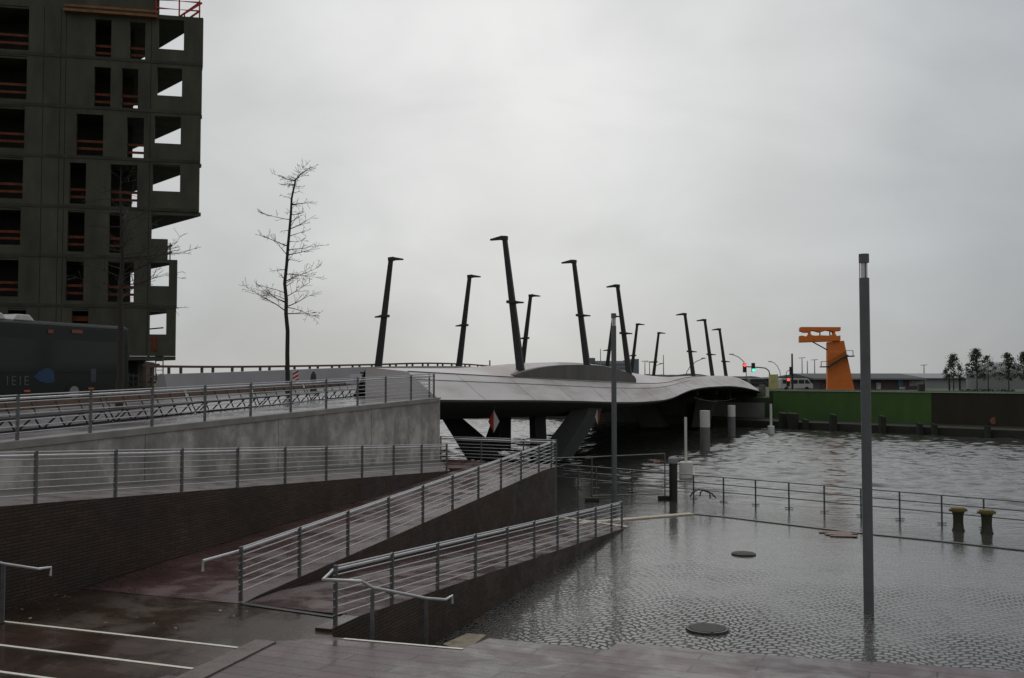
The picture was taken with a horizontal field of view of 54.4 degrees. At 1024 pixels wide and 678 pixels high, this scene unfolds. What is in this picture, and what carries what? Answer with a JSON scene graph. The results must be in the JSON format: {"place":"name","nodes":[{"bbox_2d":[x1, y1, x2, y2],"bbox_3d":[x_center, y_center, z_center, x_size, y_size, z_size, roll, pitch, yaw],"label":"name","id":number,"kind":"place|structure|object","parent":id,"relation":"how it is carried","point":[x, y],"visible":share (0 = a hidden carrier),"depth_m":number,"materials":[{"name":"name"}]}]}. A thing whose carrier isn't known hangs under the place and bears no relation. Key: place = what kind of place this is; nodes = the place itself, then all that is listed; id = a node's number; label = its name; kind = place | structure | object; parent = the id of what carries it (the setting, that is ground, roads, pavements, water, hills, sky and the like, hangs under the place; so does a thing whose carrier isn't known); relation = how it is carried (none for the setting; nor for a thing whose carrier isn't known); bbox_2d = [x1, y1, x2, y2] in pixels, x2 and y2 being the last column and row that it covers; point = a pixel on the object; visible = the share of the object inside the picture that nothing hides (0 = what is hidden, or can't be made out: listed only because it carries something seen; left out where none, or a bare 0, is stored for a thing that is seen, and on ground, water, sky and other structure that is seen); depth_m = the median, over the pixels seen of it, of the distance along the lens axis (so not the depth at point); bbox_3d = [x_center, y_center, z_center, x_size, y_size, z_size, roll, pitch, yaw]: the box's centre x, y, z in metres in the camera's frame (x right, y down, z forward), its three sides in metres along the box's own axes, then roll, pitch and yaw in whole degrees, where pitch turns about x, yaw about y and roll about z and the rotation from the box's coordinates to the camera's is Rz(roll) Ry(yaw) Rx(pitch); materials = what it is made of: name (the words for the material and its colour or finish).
{"place":"outdoors","nodes":[
{"label":"outdoors","id":0,"kind":"place"},
{"bbox_2d":[0,396,187,403],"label":"road","id":1,"kind":"structure","parent":0,"point":[103,399],"depth_m":46.89,"materials":[{"name":"asphalt"}]},
{"bbox_2d":[0,313,127,397],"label":"bus","id":2,"kind":"object","parent":1,"relation":"on","point":[37,357],"visible":0.89,"depth_m":47.28,"materials":[{"name":"paint"}]},
{"bbox_2d":[128,373,161,390],"bbox_3d":[-20.674,2.535,56.942,1.969,1.117,2.046,0,-2,0],"label":"bar fence","id":3,"kind":"object","parent":1,"relation":"on","point":[133,381],"visible":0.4,"depth_m":55.97,"materials":[{"name":"metal"}]},
{"bbox_2d":[5,589,332,646],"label":"landing ground","id":4,"kind":"structure","parent":0,"point":[201,621],"depth_m":16.96,"materials":[{"name":"concrete"}]},
{"bbox_2d":[0,621,275,677],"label":"broad steps","id":5,"kind":"structure","parent":4,"relation":"on","point":[28,650],"depth_m":14.21,"materials":[{"name":"brick"}]},
{"bbox_2d":[0,561,51,621],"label":"stair handrail","id":6,"kind":"object","parent":5,"relation":"on","point":[2,591],"visible":1,"depth_m":16.15,"materials":[{"name":"metal"}]},
{"bbox_2d":[20,594,286,628],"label":"fallen leaves","id":7,"kind":"object","parent":4,"relation":"on","point":[104,622],"visible":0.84,"depth_m":17.35,"materials":[{"name":"brown plant"}]},
{"bbox_2d":[0,460,449,608],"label":"top ramp","id":8,"kind":"structure","parent":4,"relation":"on","point":[77,540],"depth_m":21.32,"materials":[{"name":"concrete"}]},
{"bbox_2d":[0,397,440,488],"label":"retaining wall","id":9,"kind":"structure","parent":8,"relation":"on","point":[408,422],"depth_m":28.18,"materials":[{"name":"concrete"}]},
{"bbox_2d":[0,394,417,439],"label":"promenade","id":10,"kind":"structure","parent":9,"relation":"on","point":[120,425],"depth_m":31.94,"materials":[{"name":"concrete"}]},
{"bbox_2d":[0,396,123,433],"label":"bench","id":11,"kind":"object","parent":10,"relation":"on","point":[46,403],"visible":0.86,"depth_m":25.25,"materials":[{"name":"grey paint"}]},
{"bbox_2d":[60,161,198,407],"bbox_3d":[-13.440,-1.917,35.830,4.511,8.731,3.886,0,-2,0],"label":"bare tree","id":12,"kind":"object","parent":10,"relation":"on","point":[120,358],"visible":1,"depth_m":35.54,"materials":[{"name":"brown plant"}]},
{"bbox_2d":[105,391,202,421],"bbox_3d":[-10.471,1.944,29.256,0.666,0.836,4.292,-1,-2,15],"label":"bench","id":13,"kind":"object","parent":10,"relation":"on","point":[170,395],"visible":0.86,"depth_m":28.99,"materials":[{"name":"grey paint"}]},
{"bbox_2d":[187,387,265,412],"bbox_3d":[-9.431,1.994,33.057,0.666,0.836,4.292,-1,-2,15],"label":"bench","id":14,"kind":"object","parent":10,"relation":"on","point":[223,391],"visible":0.73,"depth_m":32.85,"materials":[{"name":"grey paint"}]},
{"bbox_2d":[241,160,326,393],"bbox_3d":[-10.166,-2.767,45.224,3.216,10.647,3.710,-2,-3,39],"label":"bare tree","id":15,"kind":"object","parent":10,"relation":"on","point":[287,345],"visible":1,"depth_m":45.09,"materials":[{"name":"brown plant"}]},
{"bbox_2d":[252,384,316,406],"bbox_3d":[-8.391,2.044,36.858,0.666,0.836,4.292,-1,-2,15],"label":"bench","id":16,"kind":"object","parent":10,"relation":"on","point":[272,388],"visible":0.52,"depth_m":36.63,"materials":[{"name":"grey paint"}]},
{"bbox_2d":[304,382,354,400],"bbox_3d":[-7.351,2.094,40.659,0.666,0.836,4.292,-1,-2,15],"label":"bench","id":17,"kind":"object","parent":10,"relation":"on","point":[307,386],"visible":0.54,"depth_m":40.47,"materials":[{"name":"grey paint"}]},
{"bbox_2d":[349,374,432,396],"bbox_3d":[-5.057,1.947,41.430,4.257,1.005,0.143,-1,-3,29],"label":"railing","id":18,"kind":"object","parent":10,"relation":"on","point":[429,390],"visible":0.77,"depth_m":40.66,"materials":[{"name":"metal"}]},
{"bbox_2d":[0,374,434,439],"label":"railing","id":19,"kind":"object","parent":9,"relation":"on","point":[18,398],"visible":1,"depth_m":26.21,"materials":[{"name":"metal"}]},
{"bbox_2d":[0,444,447,502],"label":"railing","id":20,"kind":"object","parent":8,"relation":"on","point":[35,480],"visible":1,"depth_m":22.47,"materials":[{"name":"metal"}]},
{"bbox_2d":[81,459,556,603],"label":"ramp","id":21,"kind":"structure","parent":4,"relation":"on","point":[530,497],"depth_m":24.82,"materials":[{"name":"concrete"}]},
{"bbox_2d":[201,441,553,601],"bbox_3d":[-1.875,4.281,27.358,0.211,1.725,21.300,-1,-2,19],"label":"railing","id":22,"kind":"object","parent":21,"relation":"on","point":[299,529],"visible":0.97,"depth_m":22.77,"materials":[{"name":"metal"}]},
{"bbox_2d":[440,436,556,464],"bbox_3d":[-0.636,4.399,39.348,5.300,0.990,0.142,-1,-3,28],"label":"railing","id":23,"kind":"object","parent":21,"relation":"on","point":[523,441],"visible":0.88,"depth_m":39.44,"materials":[{"name":"metal"}]},
{"bbox_2d":[154,374,785,379],"bbox_3d":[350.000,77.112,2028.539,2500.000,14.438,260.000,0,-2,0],"label":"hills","id":24,"kind":"structure","parent":0,"point":[661,375],"depth_m":1932.86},
{"bbox_2d":[130,0,1023,376],"label":"sky","id":25,"kind":"structure","parent":0,"point":[732,165],"materials":[{"name":"grey"}]},
{"bbox_2d":[154,380,1023,417],"bbox_3d":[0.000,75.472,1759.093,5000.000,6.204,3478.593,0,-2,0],"label":"land","id":26,"kind":"structure","parent":0,"point":[767,400],"depth_m":114.60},
{"bbox_2d":[149,362,765,459],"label":"bridge","id":27,"kind":"structure","parent":26,"relation":"on","point":[576,394],"depth_m":60.79,"materials":[{"name":"white metal"}]},
{"bbox_2d":[142,364,159,390],"bbox_3d":[-19.572,2.105,54.122,0.920,1.551,0.544,2,-3,-43],"label":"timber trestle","id":28,"kind":"object","parent":27,"relation":"on","point":[151,379],"visible":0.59,"depth_m":53.89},
{"bbox_2d":[292,370,298,390],"bbox_3d":[-10.658,2.072,49.025,0.300,1.093,0.050,0,-2,0],"label":"hazard board","id":29,"kind":"object","parent":27,"relation":"on","point":[295,377],"visible":0.71,"depth_m":49.02,"materials":[{"name":"white paint"}]},
{"bbox_2d":[154,366,469,393],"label":"parapet wall","id":30,"kind":"structure","parent":27,"relation":"on","point":[186,379],"depth_m":49.51,"materials":[{"name":"concrete"}]},
{"bbox_2d":[310,371,316,390],"bbox_3d":[-9.885,2.105,49.569,0.332,1.030,0.340,0,-2,0],"label":"stub bollard","id":31,"kind":"object","parent":27,"relation":"on","point":[313,375],"visible":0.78,"depth_m":49.46,"materials":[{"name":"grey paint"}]},
{"bbox_2d":[144,362,490,390],"bbox_3d":[-10.840,2.706,74.181,0.190,2.259,45.419,-1,-2,23],"label":"railing","id":32,"kind":"object","parent":27,"relation":"on","point":[168,367],"visible":0.35,"depth_m":62.34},
{"bbox_2d":[374,257,403,366],"bbox_3d":[-7.695,-1.161,61.895,2.076,7.898,0.440,-1,-2,23],"label":"lamp mast","id":33,"kind":"object","parent":27,"relation":"on","point":[384,315],"visible":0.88,"depth_m":61.90,"materials":[{"name":"metal"}]},
{"bbox_2d":[455,274,480,365],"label":"lamp mast","id":34,"kind":"object","parent":27,"relation":"on","point":[460,353],"visible":0.9,"depth_m":72.45,"materials":[{"name":"metal"}]},
{"bbox_2d":[488,405,498,431],"bbox_3d":[-0.845,3.474,46.167,0.523,1.746,0.110,0,-2,0],"label":"diamond board","id":35,"kind":"object","parent":27,"relation":"hanging from","point":[493,421],"visible":0.91,"depth_m":46.10,"materials":[{"name":"red paint"}]},
{"bbox_2d":[490,236,524,370],"bbox_3d":[-0.246,-1.752,54.633,2.076,7.898,0.440,-1,-2,23],"label":"lamp mast","id":36,"kind":"object","parent":27,"relation":"on","point":[512,302],"visible":0.9,"depth_m":54.38,"materials":[{"name":"metal"}]},
{"bbox_2d":[521,294,539,362],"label":"lamp mast","id":37,"kind":"object","parent":27,"relation":"on","point":[525,337],"visible":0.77,"depth_m":83.41,"materials":[{"name":"metal"}]},
{"bbox_2d":[561,260,590,364],"bbox_3d":[4.229,-1.277,65.221,2.076,7.898,0.440,-1,-2,23],"label":"lamp mast","id":38,"kind":"object","parent":27,"relation":"on","point":[580,315],"visible":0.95,"depth_m":65.00,"materials":[{"name":"metal"}]},
{"bbox_2d":[595,406,599,423],"bbox_3d":[5.193,4.356,60.446,0.322,1.667,0.110,0,-2,0],"label":"diamond board","id":39,"kind":"object","parent":27,"relation":"hanging from","point":[597,416],"visible":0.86,"depth_m":60.38,"materials":[{"name":"white paint"}]},
{"bbox_2d":[603,315,618,366],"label":"lamp mast","id":40,"kind":"object","parent":27,"relation":"on","point":[608,350],"visible":0.4,"depth_m":105.00,"materials":[{"name":"metal"}]},
{"bbox_2d":[606,284,632,373],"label":"lamp mast","id":41,"kind":"object","parent":27,"relation":"on","point":[623,332],"visible":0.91,"depth_m":74.04,"materials":[{"name":"metal"}]},
{"bbox_2d":[629,323,644,372],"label":"lamp mast","id":42,"kind":"object","parent":27,"relation":"on","point":[633,355],"visible":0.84,"depth_m":113.50,"materials":[{"name":"metal"}]},
{"bbox_2d":[650,332,665,375],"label":"lamp mast","id":43,"kind":"object","parent":27,"relation":"on","point":[655,361],"visible":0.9,"depth_m":122.35,"materials":[{"name":"metal"}]},
{"bbox_2d":[676,313,697,395],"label":"lamp mast","id":44,"kind":"object","parent":27,"relation":"on","point":[692,369],"visible":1,"depth_m":94.23,"materials":[{"name":"metal"}]},
{"bbox_2d":[696,319,716,394],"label":"lamp mast","id":45,"kind":"object","parent":27,"relation":"on","point":[709,354],"visible":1,"depth_m":102.48,"materials":[{"name":"metal"}]},
{"bbox_2d":[712,328,730,399],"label":"lamp mast","id":46,"kind":"object","parent":27,"relation":"on","point":[724,361],"visible":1,"depth_m":109.59,"materials":[{"name":"metal"}]},
{"bbox_2d":[590,358,638,373],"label":"office block","id":47,"kind":"structure","parent":26,"relation":"on","point":[620,365],"depth_m":519.63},
{"bbox_2d":[739,378,768,386],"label":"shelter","id":48,"kind":"object","parent":26,"relation":"on","point":[757,385],"visible":0.04,"depth_m":259.72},
{"bbox_2d":[743,363,769,373],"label":"traffic signal","id":49,"kind":"object","parent":26,"relation":"on","point":[752,366],"visible":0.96,"depth_m":123.71,"materials":[{"name":"grey paint"}]},
{"bbox_2d":[748,379,766,384],"bbox_3d":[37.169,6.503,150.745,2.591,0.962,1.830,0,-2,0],"label":"dark van","id":50,"kind":"object","parent":26,"relation":"on","point":[757,381],"visible":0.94,"depth_m":149.86,"materials":[{"name":"black metal"}]},
{"bbox_2d":[769,374,777,389],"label":"yellow board","id":51,"kind":"object","parent":26,"relation":"on","point":[773,381],"visible":0.81,"depth_m":111.90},
{"bbox_2d":[786,377,789,388],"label":"traffic signal","id":52,"kind":"object","parent":26,"relation":"on","point":[787,381],"visible":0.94,"depth_m":125.73,"materials":[{"name":"grey paint"}]},
{"bbox_2d":[786,354,793,388],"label":"signal mast","id":53,"kind":"object","parent":26,"relation":"on","point":[790,370],"visible":0.88,"depth_m":123.84,"materials":[{"name":"metal"}]},
{"bbox_2d":[778,378,812,389],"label":"van","id":54,"kind":"object","parent":26,"relation":"on","point":[805,383],"visible":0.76,"depth_m":139.85,"materials":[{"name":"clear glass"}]},
{"bbox_2d":[798,327,854,389],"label":"viewing tower","id":55,"kind":"structure","parent":26,"relation":"on","point":[838,374],"depth_m":118.90,"materials":[{"name":"orange paint"}]},
{"bbox_2d":[781,373,926,389],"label":"warehouse","id":56,"kind":"structure","parent":26,"relation":"on","point":[888,381],"depth_m":189.82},
{"bbox_2d":[769,389,1023,396],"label":"grass","id":57,"kind":"structure","parent":26,"relation":"on","point":[770,393],"depth_m":104.12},
{"bbox_2d":[917,384,924,391],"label":"utility box","id":58,"kind":"object","parent":57,"relation":"on","point":[920,387],"visible":1,"depth_m":98.36,"materials":[{"name":"grey paint"}]},
{"bbox_2d":[959,388,1014,391],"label":"hedge","id":59,"kind":"object","parent":57,"relation":"on","point":[1008,390],"visible":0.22,"depth_m":97.19,"materials":[{"name":"green plant"}]},
{"bbox_2d":[898,373,965,387],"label":"pale shed","id":60,"kind":"structure","parent":26,"relation":"on","point":[934,380],"depth_m":231.80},
{"bbox_2d":[948,375,949,390],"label":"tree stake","id":61,"kind":"object","parent":26,"relation":"on","point":[948,382],"visible":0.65,"depth_m":148.81,"materials":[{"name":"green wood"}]},
{"bbox_2d":[941,353,964,390],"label":"leafy tree","id":62,"kind":"object","parent":26,"relation":"on","point":[953,361],"visible":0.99,"depth_m":149.65,"materials":[{"name":"green plant"}]},
{"bbox_2d":[963,348,988,388],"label":"leafy tree","id":63,"kind":"object","parent":26,"relation":"on","point":[976,355],"visible":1,"depth_m":149.78,"materials":[{"name":"green plant"}]},
{"bbox_2d":[981,354,1000,388],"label":"leafy tree","id":64,"kind":"object","parent":26,"relation":"on","point":[991,363],"visible":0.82,"depth_m":161.75,"materials":[{"name":"green plant"}]},
{"bbox_2d":[996,352,1017,388],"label":"leafy tree","id":65,"kind":"object","parent":26,"relation":"on","point":[1009,363],"visible":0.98,"depth_m":149.84,"materials":[{"name":"green plant"}]},
{"bbox_2d":[1012,352,1023,380],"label":"leafy tree","id":66,"kind":"object","parent":26,"relation":"on","point":[1021,358],"visible":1,"depth_m":145.06,"materials":[{"name":"green plant"}]},
{"bbox_2d":[160,637,1023,677],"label":"pavement","id":67,"kind":"structure","parent":0,"point":[334,657],"depth_m":13.93,"materials":[{"name":"concrete"}]},
{"bbox_2d":[434,515,1023,671],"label":"plaza ground","id":68,"kind":"structure","parent":0,"point":[791,591],"depth_m":23.89,"materials":[{"name":"stone"}]},
{"bbox_2d":[343,633,485,648],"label":"quay steps","id":69,"kind":"structure","parent":68,"relation":"on","point":[465,640],"depth_m":19.00,"materials":[{"name":"concrete"}]},
{"bbox_2d":[321,569,453,644],"bbox_3d":[-2.209,4.652,16.881,1.094,1.688,2.827,-1,-3,30],"label":"stair handrail","id":70,"kind":"object","parent":69,"relation":"on","point":[372,589],"visible":0.89,"depth_m":16.08,"materials":[{"name":"metal"}]},
{"bbox_2d":[241,517,627,644],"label":"ramp","id":71,"kind":"structure","parent":68,"relation":"on","point":[481,593],"depth_m":21.36,"materials":[{"name":"grey paint"}]},
{"bbox_2d":[330,501,622,624],"bbox_3d":[0.436,5.203,25.653,0.144,2.230,19.966,-1,-2,20],"label":"railing","id":72,"kind":"object","parent":71,"relation":"on","point":[337,568],"visible":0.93,"depth_m":21.19,"materials":[{"name":"metal"}]},
{"bbox_2d":[574,512,693,522],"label":"plaza kerb","id":73,"kind":"structure","parent":68,"relation":"on","point":[653,516],"depth_m":37.50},
{"bbox_2d":[686,623,728,634],"bbox_3d":[4.098,6.092,20.903,0.886,0.075,0.886,0,-2,0],"label":"manhole cover","id":74,"kind":"object","parent":68,"relation":"on","point":[707,629],"visible":1,"depth_m":20.81,"materials":[{"name":"metal"}]},
{"bbox_2d":[731,551,755,556],"bbox_3d":[6.956,6.451,29.895,0.722,0.075,0.722,0,-2,0],"label":"manhole cover","id":75,"kind":"object","parent":68,"relation":"on","point":[743,553],"visible":1,"depth_m":29.76,"materials":[{"name":"metal"}]},
{"bbox_2d":[819,531,857,536],"bbox_3d":[11.072,6.594,33.668,1.244,0.042,1.121,0,-2,9],"label":"debris patch","id":76,"kind":"object","parent":68,"relation":"on","point":[840,533],"visible":1,"depth_m":33.65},
{"bbox_2d":[694,513,1023,550],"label":"quay kerb","id":77,"kind":"structure","parent":68,"relation":"on","point":[862,532],"depth_m":33.57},
{"bbox_2d":[690,489,715,498],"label":"ladder hoops","id":78,"kind":"object","parent":77,"relation":"attached to","point":[702,490],"visible":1,"depth_m":40.76,"materials":[{"name":"grey paint"}]},
{"bbox_2d":[859,253,873,613],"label":"lamp column","id":79,"kind":"structure","parent":68,"relation":"on","point":[866,453],"depth_m":22.52,"materials":[{"name":"metal"}]},
{"bbox_2d":[440,418,1023,548],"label":"river water","id":80,"kind":"structure","parent":0,"point":[992,468],"depth_m":54.68,"materials":[{"name":"grey liquid"}]},
{"bbox_2d":[546,453,668,501],"bbox_3d":[4.241,6.018,43.262,5.732,2.027,0.356,0,-2,-12],"label":"site fence","id":81,"kind":"object","parent":80,"relation":"in","point":[596,499],"visible":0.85,"depth_m":43.24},
{"bbox_2d":[611,313,616,501],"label":"lamp column","id":82,"kind":"structure","parent":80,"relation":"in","point":[614,406],"depth_m":43.14,"materials":[{"name":"metal"}]},
{"bbox_2d":[668,457,677,500],"bbox_3d":[7.019,6.584,43.317,0.430,2.900,0.430,0,-2,0],"label":"mooring pile","id":83,"kind":"object","parent":80,"relation":"in","point":[673,462],"visible":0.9,"depth_m":43.18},
{"bbox_2d":[679,417,692,477],"bbox_3d":[9.282,6.054,53.168,0.711,3.746,0.711,0,-2,0],"label":"marker float","id":84,"kind":"object","parent":80,"relation":"on","point":[685,466],"visible":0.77,"depth_m":52.98,"materials":[{"name":"white paint"}]},
{"bbox_2d":[700,410,709,450],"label":"steel pile","id":85,"kind":"object","parent":80,"relation":"in","point":[704,430],"visible":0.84,"depth_m":73.52,"materials":[{"name":"white paint"}]},
{"bbox_2d":[728,405,735,435],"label":"steel pile","id":86,"kind":"object","parent":80,"relation":"in","point":[731,421],"visible":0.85,"depth_m":91.34,"materials":[{"name":"white paint"}]},
{"bbox_2d":[493,458,1023,527],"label":"quay fence","id":87,"kind":"object","parent":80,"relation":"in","point":[789,498],"visible":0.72,"depth_m":40.08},
{"bbox_2d":[768,404,774,433],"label":"marker float","id":88,"kind":"object","parent":80,"relation":"in","point":[771,429],"visible":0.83,"depth_m":94.74,"materials":[{"name":"white paint"}]},
{"bbox_2d":[778,412,786,428],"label":"fender post","id":89,"kind":"object","parent":80,"relation":"in","point":[782,421],"visible":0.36,"depth_m":104.75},
{"bbox_2d":[786,412,798,429],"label":"fender post","id":90,"kind":"object","parent":80,"relation":"in","point":[792,420],"visible":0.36,"depth_m":103.90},
{"bbox_2d":[802,418,808,429],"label":"fender post","id":91,"kind":"object","parent":80,"relation":"in","point":[805,424],"visible":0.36,"depth_m":102.75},
{"bbox_2d":[829,413,836,430],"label":"fender post","id":92,"kind":"object","parent":80,"relation":"in","point":[832,422],"visible":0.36,"depth_m":100.32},
{"bbox_2d":[878,415,885,433],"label":"fender post","id":93,"kind":"object","parent":80,"relation":"in","point":[882,423],"visible":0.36,"depth_m":96.30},
{"bbox_2d":[916,422,922,434],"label":"fender post","id":94,"kind":"object","parent":80,"relation":"in","point":[919,428],"visible":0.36,"depth_m":93.45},
{"bbox_2d":[931,423,937,434],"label":"fender post","id":95,"kind":"object","parent":80,"relation":"in","point":[934,429],"visible":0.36,"depth_m":92.38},
{"bbox_2d":[949,507,966,531],"bbox_3d":[15.600,6.434,34.801,0.513,1.120,0.500,2,-3,-44],"label":"mooring bollard","id":96,"kind":"object","parent":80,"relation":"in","point":[958,517],"visible":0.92,"depth_m":34.66,"materials":[{"name":"metal"}]},
{"bbox_2d":[977,509,995,533],"bbox_3d":[16.311,6.410,34.203,0.513,1.120,0.500,2,-3,-44],"label":"mooring bollard","id":97,"kind":"object","parent":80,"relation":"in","point":[986,520],"visible":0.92,"depth_m":34.06,"materials":[{"name":"metal"}]},
{"bbox_2d":[984,425,990,437],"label":"fender post","id":98,"kind":"object","parent":80,"relation":"in","point":[987,431],"visible":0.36,"depth_m":88.68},
{"bbox_2d":[769,390,1023,393],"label":"quay path","id":99,"kind":"structure","parent":0,"point":[897,391],"depth_m":99.86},
{"bbox_2d":[966,362,1023,388],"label":"storage dome","id":100,"kind":"structure","parent":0,"point":[997,383],"depth_m":209.78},
{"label":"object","id":101,"kind":"structure","parent":0,"visible":0},
{"bbox_2d":[0,0,203,393],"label":"unfinished building","id":102,"kind":"structure","parent":101,"relation":"on","point":[79,79],"depth_m":65.45,"materials":[{"name":"concrete"}]},
{"bbox_2d":[151,336,163,380],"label":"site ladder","id":103,"kind":"object","parent":102,"relation":"attached to","point":[153,343],"visible":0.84,"depth_m":65.40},
{"label":"river bed","id":104,"kind":"structure","parent":0,"visible":0},
{"bbox_2d":[546,415,1023,438],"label":"quay ledge","id":105,"kind":"object","parent":104,"relation":"on","point":[953,430],"visible":0.11,"depth_m":97.73,"materials":[{"name":"concrete"}]},
{"bbox_2d":[712,402,764,417],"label":"grey wall","id":106,"kind":"structure","parent":105,"relation":"on","point":[745,409],"depth_m":113.24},
{"bbox_2d":[773,391,931,423],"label":"green wall","id":107,"kind":"structure","parent":105,"relation":"on","point":[906,407],"depth_m":102.92,"materials":[{"name":"paint"}]},
{"bbox_2d":[931,393,1023,426],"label":"brown wall","id":108,"kind":"structure","parent":105,"relation":"on","point":[1002,409],"depth_m":93.12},
{"bbox_2d":[990,417,994,424],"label":"life ring","id":109,"kind":"object","parent":108,"relation":"attached to","point":[992,421],"visible":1,"depth_m":91.90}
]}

